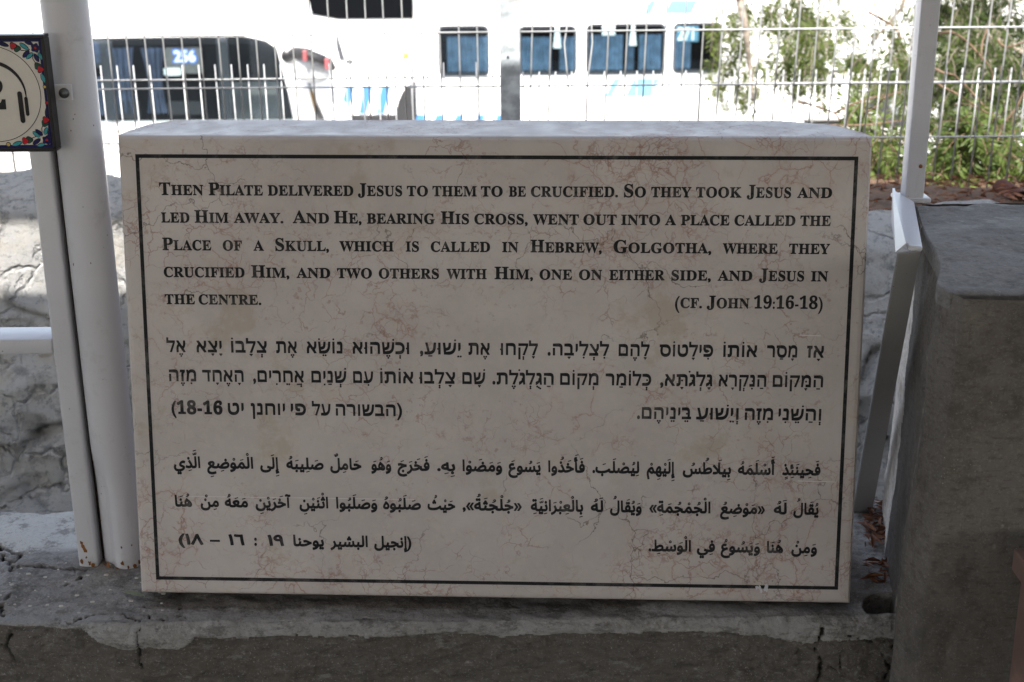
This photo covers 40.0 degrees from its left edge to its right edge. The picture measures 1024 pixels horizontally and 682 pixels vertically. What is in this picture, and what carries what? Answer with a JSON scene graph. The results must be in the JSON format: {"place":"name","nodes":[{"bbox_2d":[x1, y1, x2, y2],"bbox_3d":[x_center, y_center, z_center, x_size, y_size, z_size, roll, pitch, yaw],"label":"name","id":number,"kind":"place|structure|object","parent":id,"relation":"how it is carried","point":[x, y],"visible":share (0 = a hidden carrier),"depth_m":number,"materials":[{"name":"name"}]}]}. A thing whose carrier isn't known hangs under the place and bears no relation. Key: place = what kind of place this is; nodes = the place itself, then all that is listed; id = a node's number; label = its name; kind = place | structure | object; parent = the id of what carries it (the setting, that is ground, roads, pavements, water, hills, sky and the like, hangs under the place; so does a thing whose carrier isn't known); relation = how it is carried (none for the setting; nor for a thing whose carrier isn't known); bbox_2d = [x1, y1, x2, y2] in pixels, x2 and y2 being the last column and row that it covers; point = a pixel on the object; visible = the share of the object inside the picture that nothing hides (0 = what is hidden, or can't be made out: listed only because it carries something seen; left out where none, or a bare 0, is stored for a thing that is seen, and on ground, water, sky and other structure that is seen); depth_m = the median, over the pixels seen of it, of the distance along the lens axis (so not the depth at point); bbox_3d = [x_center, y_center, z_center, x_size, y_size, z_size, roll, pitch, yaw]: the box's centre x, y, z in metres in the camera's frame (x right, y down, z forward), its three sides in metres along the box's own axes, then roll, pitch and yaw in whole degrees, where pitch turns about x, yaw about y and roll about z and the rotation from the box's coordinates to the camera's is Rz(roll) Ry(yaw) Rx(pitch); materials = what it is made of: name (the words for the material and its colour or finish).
{"place":"outdoors","nodes":[
{"label":"outdoors","id":0,"kind":"place"},
{"bbox_2d":[0,0,351,128],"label":"coach","id":1,"kind":"object","parent":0,"point":[207,26],"visible":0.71,"depth_m":14.76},
{"bbox_2d":[93,36,292,120],"bbox_3d":[-3.711,-2.759,14.842,2.762,0.876,0.106,-1,19,0],"label":"window","id":2,"kind":"structure","parent":1,"relation":"in","point":[209,44],"depth_m":14.86,"materials":[{"name":"black glass"}]},
{"bbox_2d":[309,0,416,119],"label":"coach","id":3,"kind":"object","parent":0,"point":[356,24],"visible":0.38,"depth_m":22.69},
{"bbox_2d":[309,0,412,18],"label":"window","id":4,"kind":"structure","parent":3,"relation":"in","point":[337,8],"depth_m":22.46,"materials":[{"name":"black glass"}]},
{"bbox_2d":[414,0,810,122],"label":"coach","id":5,"kind":"object","parent":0,"point":[578,47],"visible":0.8,"depth_m":20.74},
{"bbox_2d":[438,25,489,75],"bbox_3d":[-0.712,-4.256,20.682,0.756,0.748,0.108,-1,19,0],"label":"window","id":6,"kind":"structure","parent":5,"relation":"in","point":[449,41],"depth_m":20.69,"materials":[{"name":"blue glass"}]},
{"bbox_2d":[520,25,576,75],"bbox_3d":[0.525,-4.265,20.683,0.864,0.722,0.108,-1,19,0],"label":"window","id":7,"kind":"structure","parent":5,"relation":"in","point":[541,40],"depth_m":20.70,"materials":[{"name":"blue glass"}]},
{"bbox_2d":[553,23,665,74],"bbox_3d":[1.434,-4.283,20.679,1.663,0.748,0.108,-1,19,0],"label":"window","id":8,"kind":"structure","parent":5,"relation":"in","point":[636,39],"depth_m":20.68,"materials":[{"name":"blue glass"}]},
{"bbox_2d":[672,22,722,73],"bbox_3d":[2.730,-4.302,20.677,0.730,0.740,0.108,-1,19,0],"label":"window","id":9,"kind":"structure","parent":5,"relation":"in","point":[693,39],"depth_m":20.69,"materials":[{"name":"blue glass"}]},
{"bbox_2d":[803,118,1023,162],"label":"yard","id":10,"kind":"structure","parent":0,"point":[832,122],"depth_m":27.61,"materials":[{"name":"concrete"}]},
{"bbox_2d":[0,124,147,176],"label":"boundary wall","id":11,"kind":"structure","parent":10,"relation":"on","point":[22,162],"depth_m":5.06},
{"bbox_2d":[692,0,1023,142],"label":"weeping tree","id":12,"kind":"object","parent":10,"relation":"on","point":[957,48],"visible":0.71,"depth_m":6.07,"materials":[{"name":"green plant"}]},
{"bbox_2d":[804,0,1023,126],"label":"coach","id":13,"kind":"object","parent":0,"point":[863,37],"visible":0.08,"depth_m":26.65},
{"bbox_2d":[822,59,866,71],"bbox_3d":[6.288,-5.236,26.743,0.928,0.254,0.040,-1,19,0],"label":"window","id":14,"kind":"structure","parent":13,"relation":"in","point":[832,59],"depth_m":26.73,"materials":[{"name":"white"}]},
{"bbox_2d":[872,59,910,70],"bbox_3d":[7.282,-5.237,26.746,0.931,0.254,0.040,-1,19,0],"label":"window","id":15,"kind":"structure","parent":13,"relation":"in","point":[875,59],"depth_m":26.73,"materials":[{"name":"white"}]},
{"bbox_2d":[869,164,1023,210],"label":"terrace soil","id":16,"kind":"structure","parent":0,"point":[883,196],"depth_m":3.54,"materials":[{"name":"brown soil"}]},
{"bbox_2d":[0,62,499,175],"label":"fence","id":17,"kind":"object","parent":16,"relation":"on","point":[297,78],"visible":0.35,"depth_m":4.20,"materials":[{"name":"metal"}]},
{"bbox_2d":[499,0,520,119],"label":"fence post","id":18,"kind":"object","parent":16,"relation":"on","point":[510,72],"visible":0.4,"depth_m":3.65,"materials":[{"name":"metal"}]},
{"bbox_2d":[9,0,499,170],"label":"fence","id":19,"kind":"object","parent":18,"relation":"attached to","point":[292,34],"visible":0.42,"depth_m":3.68,"materials":[{"name":"metal"}]},
{"bbox_2d":[520,0,1023,187],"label":"fence","id":20,"kind":"object","parent":18,"relation":"attached to","point":[793,83],"visible":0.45,"depth_m":3.69,"materials":[{"name":"metal"}]},
{"bbox_2d":[522,67,1023,141],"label":"fence","id":21,"kind":"object","parent":16,"relation":"on","point":[782,98],"visible":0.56,"depth_m":4.21,"materials":[{"name":"metal"}]},
{"bbox_2d":[798,11,1023,140],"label":"dry vine","id":22,"kind":"object","parent":16,"relation":"on","point":[939,70],"visible":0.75,"depth_m":4.40,"materials":[{"name":"brown plant"}]},
{"bbox_2d":[831,87,1023,187],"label":"shrub","id":23,"kind":"object","parent":16,"relation":"on","point":[962,157],"visible":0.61,"depth_m":4.57,"materials":[{"name":"green plant"}]},
{"bbox_2d":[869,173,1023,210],"bbox_3d":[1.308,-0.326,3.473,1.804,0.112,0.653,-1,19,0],"label":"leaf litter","id":24,"kind":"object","parent":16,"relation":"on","point":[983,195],"visible":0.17,"depth_m":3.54,"materials":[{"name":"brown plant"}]},
{"bbox_2d":[992,179,1023,200],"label":"clay pipe","id":25,"kind":"object","parent":16,"relation":"on","point":[1007,186],"visible":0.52,"depth_m":3.55,"materials":[{"name":"ceramic"}]},
{"bbox_2d":[1009,549,1023,681],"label":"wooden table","id":26,"kind":"object","parent":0,"point":[1017,669],"visible":1,"depth_m":1.67,"materials":[{"name":"brown wood"}]},
{"label":"platform floor","id":27,"kind":"structure","parent":0,"visible":0},
{"bbox_2d":[0,500,895,681],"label":"parapet wall","id":28,"kind":"structure","parent":27,"relation":"on","point":[213,637],"depth_m":1.97,"materials":[{"name":"grey concrete"}]},
{"bbox_2d":[0,151,104,566],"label":"handrail","id":29,"kind":"object","parent":28,"relation":"on","point":[58,338],"visible":0.56,"depth_m":2.00,"materials":[{"name":"white metal"}]},
{"bbox_2d":[0,550,165,612],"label":"grit","id":30,"kind":"object","parent":28,"relation":"on","point":[162,593],"visible":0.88,"depth_m":2.02,"materials":[{"name":"grey gravel"}]},
{"bbox_2d":[39,0,139,568],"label":"roof post","id":31,"kind":"object","parent":28,"relation":"on","point":[66,26],"visible":0.91,"depth_m":1.95,"materials":[{"name":"white metal"}]},
{"bbox_2d":[0,33,72,151],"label":"tile sign","id":32,"kind":"object","parent":31,"relation":"attached to","point":[31,92],"visible":1,"depth_m":1.84,"materials":[{"name":"multicoloured ceramic"}]},
{"bbox_2d":[124,591,144,596],"bbox_3d":[-0.540,0.361,2.010,0.037,0.003,0.008,9,21,25],"label":"fallen leaf","id":33,"kind":"object","parent":28,"relation":"on","point":[134,593],"visible":1,"depth_m":2.01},
{"bbox_2d":[118,120,871,602],"bbox_3d":[-0.025,0.035,1.983,1.002,0.662,0.220,0,19,2],"label":"stone plaque","id":34,"kind":"object","parent":28,"relation":"on","point":[546,358],"visible":1,"depth_m":1.91,"materials":[{"name":"stone"}]},
{"bbox_2d":[857,497,889,583],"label":"dry leaves","id":35,"kind":"object","parent":28,"relation":"on","point":[880,529],"visible":0.61,"depth_m":2.15,"materials":[{"name":"brown plant"}]},
{"bbox_2d":[854,188,921,512],"bbox_3d":[0.555,0.065,2.073,0.054,0.516,0.337,2,19,8],"label":"steel bracket","id":36,"kind":"object","parent":28,"relation":"on","point":[905,226],"visible":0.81,"depth_m":2.00,"materials":[{"name":"grey metal"}]},
{"bbox_2d":[891,0,940,202],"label":"square post","id":37,"kind":"object","parent":36,"relation":"on","point":[925,36],"visible":0.96,"depth_m":2.06,"materials":[{"name":"white metal"}]},
{"bbox_2d":[0,169,997,513],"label":"rubble wall","id":38,"kind":"structure","parent":27,"relation":"on","point":[34,475],"depth_m":3.01,"materials":[{"name":"stone"}]},
{"bbox_2d":[882,203,1023,681],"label":"concrete pillar","id":39,"kind":"structure","parent":27,"relation":"on","point":[953,509],"depth_m":1.75,"materials":[{"name":"grey concrete"}]}
]}

